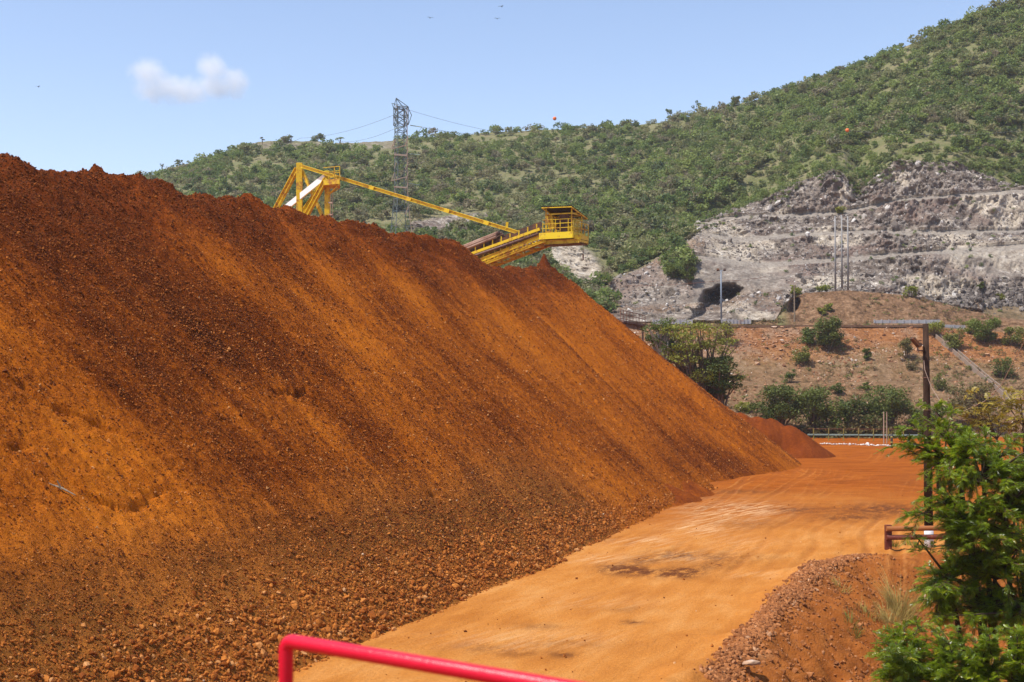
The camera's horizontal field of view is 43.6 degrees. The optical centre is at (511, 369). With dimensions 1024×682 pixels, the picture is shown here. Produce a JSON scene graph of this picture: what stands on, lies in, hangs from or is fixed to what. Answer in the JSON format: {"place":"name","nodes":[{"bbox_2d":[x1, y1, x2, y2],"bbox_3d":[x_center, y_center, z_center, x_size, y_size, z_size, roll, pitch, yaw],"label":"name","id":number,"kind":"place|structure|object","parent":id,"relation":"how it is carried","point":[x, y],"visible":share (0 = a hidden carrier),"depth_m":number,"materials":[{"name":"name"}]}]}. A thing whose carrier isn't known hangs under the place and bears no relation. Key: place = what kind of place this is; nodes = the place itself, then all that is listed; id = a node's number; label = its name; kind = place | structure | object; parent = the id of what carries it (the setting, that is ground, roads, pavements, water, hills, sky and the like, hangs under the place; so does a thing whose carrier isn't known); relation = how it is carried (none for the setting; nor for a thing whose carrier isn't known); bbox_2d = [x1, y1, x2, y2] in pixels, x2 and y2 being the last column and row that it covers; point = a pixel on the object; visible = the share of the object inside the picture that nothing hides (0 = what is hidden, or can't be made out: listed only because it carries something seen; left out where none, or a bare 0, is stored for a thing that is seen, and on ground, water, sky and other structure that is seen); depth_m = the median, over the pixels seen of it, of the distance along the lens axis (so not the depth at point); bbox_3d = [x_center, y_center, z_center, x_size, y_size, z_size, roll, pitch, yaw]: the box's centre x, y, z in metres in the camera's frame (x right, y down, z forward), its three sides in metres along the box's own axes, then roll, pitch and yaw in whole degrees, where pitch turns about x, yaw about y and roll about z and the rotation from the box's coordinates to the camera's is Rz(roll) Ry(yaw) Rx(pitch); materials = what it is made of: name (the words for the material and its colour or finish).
{"place":"outdoors","nodes":[
{"label":"outdoors","id":0,"kind":"place"},
{"bbox_2d":[279,634,580,681],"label":"handrail","id":1,"kind":"object","parent":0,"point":[289,644],"visible":1,"depth_m":3.81,"materials":[{"name":"metal"}]},
{"bbox_2d":[0,0,1007,174],"label":"sky","id":2,"kind":"structure","parent":0,"point":[128,87],"materials":[{"name":"blue"}]},
{"bbox_2d":[146,4,1023,436],"bbox_3d":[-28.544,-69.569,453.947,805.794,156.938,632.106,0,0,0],"label":"hillside","id":3,"kind":"structure","parent":0,"point":[1006,260],"depth_m":220.07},
{"bbox_2d":[264,196,283,206],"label":"shrub","id":4,"kind":"object","parent":3,"relation":"on","point":[271,201],"visible":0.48,"depth_m":285.58,"materials":[{"name":"green plant"}]},
{"bbox_2d":[385,192,402,208],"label":"shrub","id":5,"kind":"object","parent":3,"relation":"on","point":[390,199],"visible":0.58,"depth_m":284.14,"materials":[{"name":"green plant"}]},
{"bbox_2d":[390,98,421,233],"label":"lattice pylon","id":6,"kind":"object","parent":3,"relation":"on","point":[406,154],"visible":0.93,"depth_m":249.41,"materials":[{"name":"metal"}]},
{"bbox_2d":[475,179,501,191],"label":"shrub","id":7,"kind":"object","parent":3,"relation":"on","point":[492,186],"visible":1,"depth_m":307.69,"materials":[{"name":"green plant"}]},
{"bbox_2d":[479,226,498,233],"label":"shrub","id":8,"kind":"object","parent":3,"relation":"on","point":[485,228],"visible":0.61,"depth_m":250.96,"materials":[{"name":"green plant"}]},
{"bbox_2d":[565,273,581,285],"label":"shrub","id":9,"kind":"object","parent":3,"relation":"on","point":[572,277],"visible":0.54,"depth_m":211.03,"materials":[{"name":"green plant"}]},
{"bbox_2d":[135,0,1023,312],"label":"scrub","id":10,"kind":"object","parent":3,"relation":"on","point":[929,104],"visible":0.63,"depth_m":309.89,"materials":[{"name":"green plant"}]},
{"bbox_2d":[589,206,610,217],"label":"shrub","id":11,"kind":"object","parent":3,"relation":"on","point":[599,210],"visible":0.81,"depth_m":267.45,"materials":[{"name":"green plant"}]},
{"bbox_2d":[589,271,612,282],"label":"shrub","id":12,"kind":"object","parent":3,"relation":"on","point":[607,278],"visible":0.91,"depth_m":210.18,"materials":[{"name":"green plant"}]},
{"bbox_2d":[597,216,609,229],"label":"shrub","id":13,"kind":"object","parent":3,"relation":"on","point":[605,224],"visible":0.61,"depth_m":259.48,"materials":[{"name":"green plant"}]},
{"bbox_2d":[593,296,616,311],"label":"shrub","id":14,"kind":"object","parent":3,"relation":"on","point":[609,302],"visible":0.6,"depth_m":192.01,"materials":[{"name":"green plant"}]},
{"bbox_2d":[594,295,620,308],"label":"shrub","id":15,"kind":"object","parent":3,"relation":"on","point":[609,305],"visible":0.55,"depth_m":192.71,"materials":[{"name":"green plant"}]},
{"bbox_2d":[594,286,622,301],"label":"shrub","id":16,"kind":"object","parent":3,"relation":"on","point":[617,295],"visible":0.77,"depth_m":197.45,"materials":[{"name":"green plant"}]},
{"bbox_2d":[614,204,632,212],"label":"shrub","id":17,"kind":"object","parent":3,"relation":"on","point":[626,208],"visible":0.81,"depth_m":267.58,"materials":[{"name":"green plant"}]},
{"bbox_2d":[612,251,636,269],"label":"shrub","id":18,"kind":"object","parent":3,"relation":"on","point":[618,259],"visible":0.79,"depth_m":222.66,"materials":[{"name":"green plant"}]},
{"bbox_2d":[620,238,645,255],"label":"shrub","id":19,"kind":"object","parent":3,"relation":"on","point":[623,247],"visible":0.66,"depth_m":228.65,"materials":[{"name":"green plant"}]},
{"bbox_2d":[629,228,646,237],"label":"shrub","id":20,"kind":"object","parent":3,"relation":"on","point":[641,231],"visible":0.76,"depth_m":242.57,"materials":[{"name":"green plant"}]},
{"bbox_2d":[641,213,673,228],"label":"shrub","id":21,"kind":"object","parent":3,"relation":"on","point":[659,225],"visible":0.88,"depth_m":244.47,"materials":[{"name":"green plant"}]},
{"bbox_2d":[655,175,677,188],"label":"shrub","id":22,"kind":"object","parent":3,"relation":"on","point":[664,184],"visible":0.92,"depth_m":290.34,"materials":[{"name":"green plant"}]},
{"bbox_2d":[655,211,680,223],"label":"shrub","id":23,"kind":"object","parent":3,"relation":"on","point":[663,212],"visible":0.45,"depth_m":247.27,"materials":[{"name":"green plant"}]},
{"bbox_2d":[664,263,677,277],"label":"rock shrub","id":24,"kind":"object","parent":3,"relation":"on","point":[672,268],"visible":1,"depth_m":211.03,"materials":[{"name":"green plant"}]},
{"bbox_2d":[653,319,692,323],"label":"barrier","id":25,"kind":"object","parent":3,"relation":"on","point":[679,321],"visible":0.59,"depth_m":175.20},
{"bbox_2d":[666,232,687,245],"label":"shrub","id":26,"kind":"object","parent":3,"relation":"on","point":[673,238],"visible":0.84,"depth_m":222.05,"materials":[{"name":"green plant"}]},
{"bbox_2d":[675,245,692,254],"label":"shrub","id":27,"kind":"object","parent":3,"relation":"on","point":[685,250],"visible":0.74,"depth_m":216.20,"materials":[{"name":"green plant"}]},
{"bbox_2d":[681,257,696,284],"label":"rock shrub","id":28,"kind":"object","parent":3,"relation":"on","point":[689,274],"visible":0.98,"depth_m":209.43,"materials":[{"name":"green plant"}]},
{"bbox_2d":[653,320,748,390],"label":"slope tree","id":29,"kind":"object","parent":3,"relation":"on","point":[700,346],"visible":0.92,"depth_m":125.24,"materials":[{"name":"green plant"}]},
{"bbox_2d":[711,176,727,192],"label":"shrub","id":30,"kind":"object","parent":3,"relation":"on","point":[722,184],"visible":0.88,"depth_m":279.36,"materials":[{"name":"green plant"}]},
{"bbox_2d":[717,268,725,322],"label":"light pole","id":31,"kind":"object","parent":3,"relation":"on","point":[721,282],"visible":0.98,"depth_m":176.46,"materials":[{"name":"grey metal"}]},
{"bbox_2d":[711,320,737,342],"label":"bush","id":32,"kind":"object","parent":3,"relation":"on","point":[725,332],"visible":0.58,"depth_m":169.49,"materials":[{"name":"green plant"}]},
{"bbox_2d":[721,319,750,323],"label":"barrier","id":33,"kind":"object","parent":3,"relation":"on","point":[743,321],"visible":0.84,"depth_m":175.20,"materials":[{"name":"metal"}]},
{"bbox_2d":[734,400,751,411],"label":"bush","id":34,"kind":"object","parent":3,"relation":"on","point":[744,407],"visible":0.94,"depth_m":147.27,"materials":[{"name":"green plant"}]},
{"bbox_2d":[648,325,922,327],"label":"retaining wall","id":35,"kind":"structure","parent":3,"relation":"on","point":[813,325],"depth_m":174.60,"materials":[{"name":"concrete"}]},
{"bbox_2d":[784,369,795,382],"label":"bush","id":36,"kind":"object","parent":3,"relation":"on","point":[790,376],"visible":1,"depth_m":157.05,"materials":[{"name":"green plant"}]},
{"bbox_2d":[790,285,801,294],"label":"rock shrub","id":37,"kind":"object","parent":3,"relation":"on","point":[797,289],"visible":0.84,"depth_m":203.49,"materials":[{"name":"green plant"}]},
{"bbox_2d":[791,346,810,363],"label":"bush","id":38,"kind":"object","parent":3,"relation":"on","point":[802,357],"visible":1,"depth_m":163.62,"materials":[{"name":"green plant"}]},
{"bbox_2d":[794,326,818,343],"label":"bush","id":39,"kind":"object","parent":3,"relation":"on","point":[809,335],"visible":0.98,"depth_m":169.28,"materials":[{"name":"green plant"}]},
{"bbox_2d":[609,160,1023,314],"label":"quarry rubble","id":40,"kind":"object","parent":3,"relation":"on","point":[894,224],"visible":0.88,"depth_m":225.94,"materials":[{"name":"stone"}]},
{"bbox_2d":[813,284,831,290],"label":"rock shrub","id":41,"kind":"object","parent":3,"relation":"on","point":[823,287],"visible":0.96,"depth_m":205.27,"materials":[{"name":"green plant"}]},
{"bbox_2d":[633,326,1023,436],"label":"berm rubble","id":42,"kind":"object","parent":3,"relation":"on","point":[845,362],"visible":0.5,"depth_m":165.73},
{"bbox_2d":[814,315,843,350],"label":"bush","id":43,"kind":"object","parent":3,"relation":"on","point":[828,335],"visible":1,"depth_m":167.26,"materials":[{"name":"green plant"}]},
{"bbox_2d":[639,291,1023,435],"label":"dry undergrowth","id":44,"kind":"object","parent":3,"relation":"on","point":[937,352],"visible":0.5,"depth_m":164.03,"materials":[{"name":"plant"}]},
{"bbox_2d":[834,216,836,290],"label":"utility pole","id":45,"kind":"object","parent":3,"relation":"on","point":[835,288],"visible":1,"depth_m":198.95,"materials":[{"name":"metal"}]},
{"bbox_2d":[826,134,847,150],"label":"shrub","id":46,"kind":"object","parent":3,"relation":"on","point":[831,142],"visible":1,"depth_m":269.64,"materials":[{"name":"green plant"}]},
{"bbox_2d":[830,382,844,393],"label":"bush","id":47,"kind":"object","parent":3,"relation":"on","point":[839,387],"visible":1,"depth_m":152.33,"materials":[{"name":"green plant"}]},
{"bbox_2d":[841,215,842,288],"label":"utility pole","id":48,"kind":"object","parent":3,"relation":"on","point":[841,256],"visible":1,"depth_m":200.89,"materials":[{"name":"metal"}]},
{"bbox_2d":[847,216,848,289],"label":"utility pole","id":49,"kind":"object","parent":3,"relation":"on","point":[847,256],"visible":1,"depth_m":198.91,"materials":[{"name":"metal"}]},
{"bbox_2d":[861,348,871,359],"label":"bush","id":50,"kind":"object","parent":3,"relation":"on","point":[866,352],"visible":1,"depth_m":164.66,"materials":[{"name":"green plant"}]},
{"bbox_2d":[897,336,915,359],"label":"bush","id":51,"kind":"object","parent":3,"relation":"on","point":[907,348],"visible":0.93,"depth_m":165.03,"materials":[{"name":"green plant"}]},
{"bbox_2d":[874,319,939,323],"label":"barrier","id":52,"kind":"object","parent":3,"relation":"on","point":[917,321],"visible":0.92,"depth_m":175.20,"materials":[{"name":"metal"}]},
{"bbox_2d":[902,285,918,296],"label":"rock shrub","id":53,"kind":"object","parent":3,"relation":"on","point":[912,288],"visible":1,"depth_m":197.56,"materials":[{"name":"green plant"}]},
{"bbox_2d":[904,358,920,369],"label":"bush","id":54,"kind":"object","parent":3,"relation":"on","point":[911,366],"visible":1,"depth_m":162.21,"materials":[{"name":"green plant"}]},
{"bbox_2d":[906,87,922,100],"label":"shrub","id":55,"kind":"object","parent":3,"relation":"on","point":[915,92],"visible":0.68,"depth_m":298.39,"materials":[{"name":"green plant"}]},
{"bbox_2d":[927,321,944,335],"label":"bush","id":56,"kind":"object","parent":3,"relation":"on","point":[936,325],"visible":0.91,"depth_m":171.66,"materials":[{"name":"green plant"}]},
{"bbox_2d":[932,373,948,389],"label":"bush","id":57,"kind":"object","parent":3,"relation":"on","point":[938,383],"visible":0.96,"depth_m":153.21,"materials":[{"name":"green plant"}]},
{"bbox_2d":[943,327,965,348],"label":"bush","id":58,"kind":"object","parent":3,"relation":"on","point":[954,341],"visible":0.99,"depth_m":168.19,"materials":[{"name":"green plant"}]},
{"bbox_2d":[941,381,1001,428],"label":"dry tree","id":59,"kind":"object","parent":3,"relation":"on","point":[970,402],"visible":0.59,"depth_m":142.35,"materials":[{"name":"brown plant"}]},
{"bbox_2d":[935,334,1023,414],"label":"drainage chute","id":60,"kind":"object","parent":3,"relation":"on","point":[971,364],"visible":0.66,"depth_m":162.76,"materials":[{"name":"concrete"}]},
{"bbox_2d":[965,316,1000,341],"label":"bush","id":61,"kind":"object","parent":3,"relation":"on","point":[994,323],"visible":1,"depth_m":170.34,"materials":[{"name":"green plant"}]},
{"bbox_2d":[945,276,1023,313],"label":"quarry floor rubble","id":62,"kind":"object","parent":3,"relation":"on","point":[988,297],"visible":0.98,"depth_m":208.46,"materials":[{"name":"stone"}]},
{"bbox_2d":[987,111,1005,123],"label":"shrub","id":63,"kind":"object","parent":3,"relation":"on","point":[997,114],"visible":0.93,"depth_m":274.84,"materials":[{"name":"green plant"}]},
{"bbox_2d":[989,356,1015,378],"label":"bush","id":64,"kind":"object","parent":3,"relation":"on","point":[1003,370],"visible":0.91,"depth_m":159.71,"materials":[{"name":"green plant"}]},
{"bbox_2d":[999,326,1023,346],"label":"bush","id":65,"kind":"object","parent":3,"relation":"on","point":[1016,338],"visible":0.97,"depth_m":169.62,"materials":[{"name":"green plant"}]},
{"bbox_2d":[273,437,1023,681],"bbox_3d":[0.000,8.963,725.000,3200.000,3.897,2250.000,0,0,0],"label":"ground","id":66,"kind":"structure","parent":0,"point":[606,614],"depth_m":43.26,"materials":[{"name":"soil"}]},
{"bbox_2d":[0,153,801,681],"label":"ore stockpile","id":67,"kind":"object","parent":66,"relation":"on","point":[602,363],"visible":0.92,"depth_m":45.40,"materials":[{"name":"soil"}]},
{"bbox_2d":[49,480,75,495],"bbox_3d":[-10.991,2.882,31.306,0.738,0.376,0.134,0,0,8],"label":"broken branch","id":68,"kind":"object","parent":67,"relation":"on","point":[62,488],"visible":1,"depth_m":31.27,"materials":[{"name":"grey wood"}]},
{"bbox_2d":[0,472,733,681],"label":"toe gravel","id":69,"kind":"structure","parent":67,"relation":"on","point":[227,662],"depth_m":35.01,"materials":[{"name":"gravel"}]},
{"bbox_2d":[273,163,588,265],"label":"stacker","id":70,"kind":"object","parent":66,"relation":"on","point":[495,248],"visible":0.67,"depth_m":107.20,"materials":[{"name":"yellow paint"}]},
{"bbox_2d":[620,309,646,340],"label":"walkway","id":71,"kind":"structure","parent":66,"relation":"on","point":[634,325],"depth_m":149.94,"materials":[{"name":"metal"}]},
{"bbox_2d":[641,316,683,363],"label":"slope tree","id":72,"kind":"object","parent":66,"relation":"on","point":[664,339],"visible":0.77,"depth_m":127.50,"materials":[{"name":"green plant"}]},
{"bbox_2d":[669,346,699,375],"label":"slope tree","id":73,"kind":"object","parent":66,"relation":"on","point":[680,368],"visible":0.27,"depth_m":127.28,"materials":[{"name":"green plant"}]},
{"bbox_2d":[665,480,714,505],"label":"clay spill","id":74,"kind":"object","parent":66,"relation":"on","point":[692,492],"visible":0.33,"depth_m":73.16,"materials":[{"name":"soil"}]},
{"bbox_2d":[385,471,1008,681],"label":"road pebbles","id":75,"kind":"object","parent":66,"relation":"on","point":[565,656],"visible":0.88,"depth_m":41.88,"materials":[{"name":"stone"}]},
{"bbox_2d":[683,355,744,405],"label":"slope tree","id":76,"kind":"object","parent":66,"relation":"on","point":[721,385],"visible":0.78,"depth_m":125.10,"materials":[{"name":"green plant"}]},
{"bbox_2d":[700,377,729,399],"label":"slope tree","id":77,"kind":"object","parent":66,"relation":"on","point":[711,390],"visible":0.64,"depth_m":125.26,"materials":[{"name":"green plant"}]},
{"bbox_2d":[742,660,760,665],"bbox_3d":[5.901,7.222,31.537,0.463,0.146,0.289,0,0,-3],"label":"boulder","id":78,"kind":"object","parent":66,"relation":"on","point":[751,662],"visible":1,"depth_m":31.46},
{"bbox_2d":[747,402,776,419],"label":"leafy tree","id":79,"kind":"object","parent":66,"relation":"on","point":[765,411],"visible":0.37,"depth_m":140.35,"materials":[{"name":"green plant"}]},
{"bbox_2d":[730,409,835,458],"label":"dirt heap","id":80,"kind":"object","parent":66,"relation":"on","point":[794,442],"visible":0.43,"depth_m":109.42,"materials":[{"name":"soil"}]},
{"bbox_2d":[756,382,811,425],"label":"leafy tree","id":81,"kind":"object","parent":66,"relation":"on","point":[783,411],"visible":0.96,"depth_m":139.90,"materials":[{"name":"green plant"}]},
{"bbox_2d":[781,384,845,435],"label":"leafy tree","id":82,"kind":"object","parent":66,"relation":"on","point":[815,403],"visible":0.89,"depth_m":139.79,"materials":[{"name":"green plant"}]},
{"bbox_2d":[795,417,861,437],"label":"bush","id":83,"kind":"object","parent":66,"relation":"on","point":[819,426],"visible":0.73,"depth_m":139.56,"materials":[{"name":"green plant"}]},
{"bbox_2d":[813,402,849,435],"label":"leafy tree","id":84,"kind":"object","parent":66,"relation":"on","point":[832,422],"visible":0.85,"depth_m":139.84,"materials":[{"name":"green plant"}]},
{"bbox_2d":[830,576,851,592],"bbox_3d":[11.357,7.364,44.078,0.919,0.803,1.111,0,0,0],"label":"grass tuft","id":85,"kind":"object","parent":66,"relation":"on","point":[843,590],"visible":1,"depth_m":44.17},
{"bbox_2d":[834,395,865,435],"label":"leafy tree","id":86,"kind":"object","parent":66,"relation":"on","point":[848,404],"visible":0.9,"depth_m":140.25,"materials":[{"name":"green plant"}]},
{"bbox_2d":[693,553,1007,681],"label":"dirt mound","id":87,"kind":"object","parent":66,"relation":"on","point":[750,635],"visible":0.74,"depth_m":37.10,"materials":[{"name":"soil"}]},
{"bbox_2d":[840,607,866,639],"bbox_3d":[10.839,8.027,40.555,0.999,1.000,0.945,0,0,0],"label":"grass tuft","id":88,"kind":"object","parent":66,"relation":"on","point":[848,617],"visible":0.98,"depth_m":40.47,"materials":[{"name":"plant"}]},
{"bbox_2d":[845,399,882,436],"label":"leafy tree","id":89,"kind":"object","parent":66,"relation":"on","point":[863,411],"visible":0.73,"depth_m":140.40,"materials":[{"name":"green plant"}]},
{"bbox_2d":[808,428,922,440],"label":"yard fence","id":90,"kind":"object","parent":66,"relation":"on","point":[858,434],"visible":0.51,"depth_m":132.96,"materials":[{"name":"metal"}]},
{"bbox_2d":[854,600,882,621],"bbox_3d":[11.822,7.893,42.576,1.076,0.924,1.023,0,0,0],"label":"grass tuft","id":91,"kind":"object","parent":66,"relation":"on","point":[865,608],"visible":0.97,"depth_m":42.47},
{"bbox_2d":[840,413,908,437],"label":"bush","id":92,"kind":"object","parent":66,"relation":"on","point":[871,427],"visible":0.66,"depth_m":139.09,"materials":[{"name":"green plant"}]},
{"bbox_2d":[883,412,886,443],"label":"pipe post","id":93,"kind":"object","parent":66,"relation":"on","point":[883,427],"visible":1,"depth_m":127.97,"materials":[{"name":"metal"}]},
{"bbox_2d":[858,594,915,631],"bbox_3d":[12.436,7.986,42.131,1.939,1.488,2.006,0,0,0],"label":"grass tuft","id":94,"kind":"object","parent":66,"relation":"on","point":[887,619],"visible":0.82,"depth_m":42.23,"materials":[{"name":"plant"}]},
{"bbox_2d":[859,384,915,433],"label":"leafy tree","id":95,"kind":"object","parent":66,"relation":"on","point":[893,405],"visible":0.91,"depth_m":140.03,"materials":[{"name":"green plant"}]},
{"bbox_2d":[866,562,926,625],"bbox_3d":[13.479,7.715,44.265,3.038,2.223,2.754,0,0,35],"label":"grass tuft","id":96,"kind":"object","parent":66,"relation":"on","point":[890,601],"visible":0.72,"depth_m":44.19,"materials":[{"name":"plant"}]},
{"bbox_2d":[884,525,950,549],"bbox_3d":[18.109,7.025,53.115,5.492,1.250,0.634,0,0,-5],"label":"pipe barrier","id":97,"kind":"object","parent":66,"relation":"on","point":[889,537],"visible":0.27,"depth_m":52.71,"materials":[{"name":"metal"}]},
{"bbox_2d":[910,324,933,546],"bbox_3d":[17.153,2.893,53.507,1.028,9.618,0.467,0,0,-8],"label":"floodlight pole","id":98,"kind":"object","parent":66,"relation":"on","point":[926,387],"visible":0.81,"depth_m":53.47,"materials":[{"name":"brown metal"}]},
{"bbox_2d":[924,342,1023,410],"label":"cable","id":99,"kind":"object","parent":98,"relation":"hanging from","point":[992,393],"visible":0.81,"depth_m":47.73,"materials":[{"name":"metal"}]},
{"bbox_2d":[899,403,949,436],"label":"leafy tree","id":100,"kind":"object","parent":66,"relation":"on","point":[921,414],"visible":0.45,"depth_m":139.96,"materials":[{"name":"green plant"}]},
{"bbox_2d":[935,412,940,493],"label":"utility pole","id":101,"kind":"object","parent":66,"relation":"on","point":[937,486],"visible":0.26,"depth_m":76.22,"materials":[{"name":"brown wood"}]},
{"bbox_2d":[863,615,1023,681],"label":"feathery tree","id":102,"kind":"object","parent":66,"relation":"on","point":[980,661],"visible":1,"depth_m":26.82,"materials":[{"name":"green plant"}]},
{"bbox_2d":[874,398,1023,680],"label":"feathery tree","id":103,"kind":"object","parent":66,"relation":"on","point":[965,524],"visible":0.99,"depth_m":29.57,"materials":[{"name":"green plant"}]},
{"bbox_2d":[952,385,1023,560],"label":"yellowing tree","id":104,"kind":"object","parent":66,"relation":"on","point":[1018,403],"visible":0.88,"depth_m":41.99,"materials":[{"name":"green plant"}]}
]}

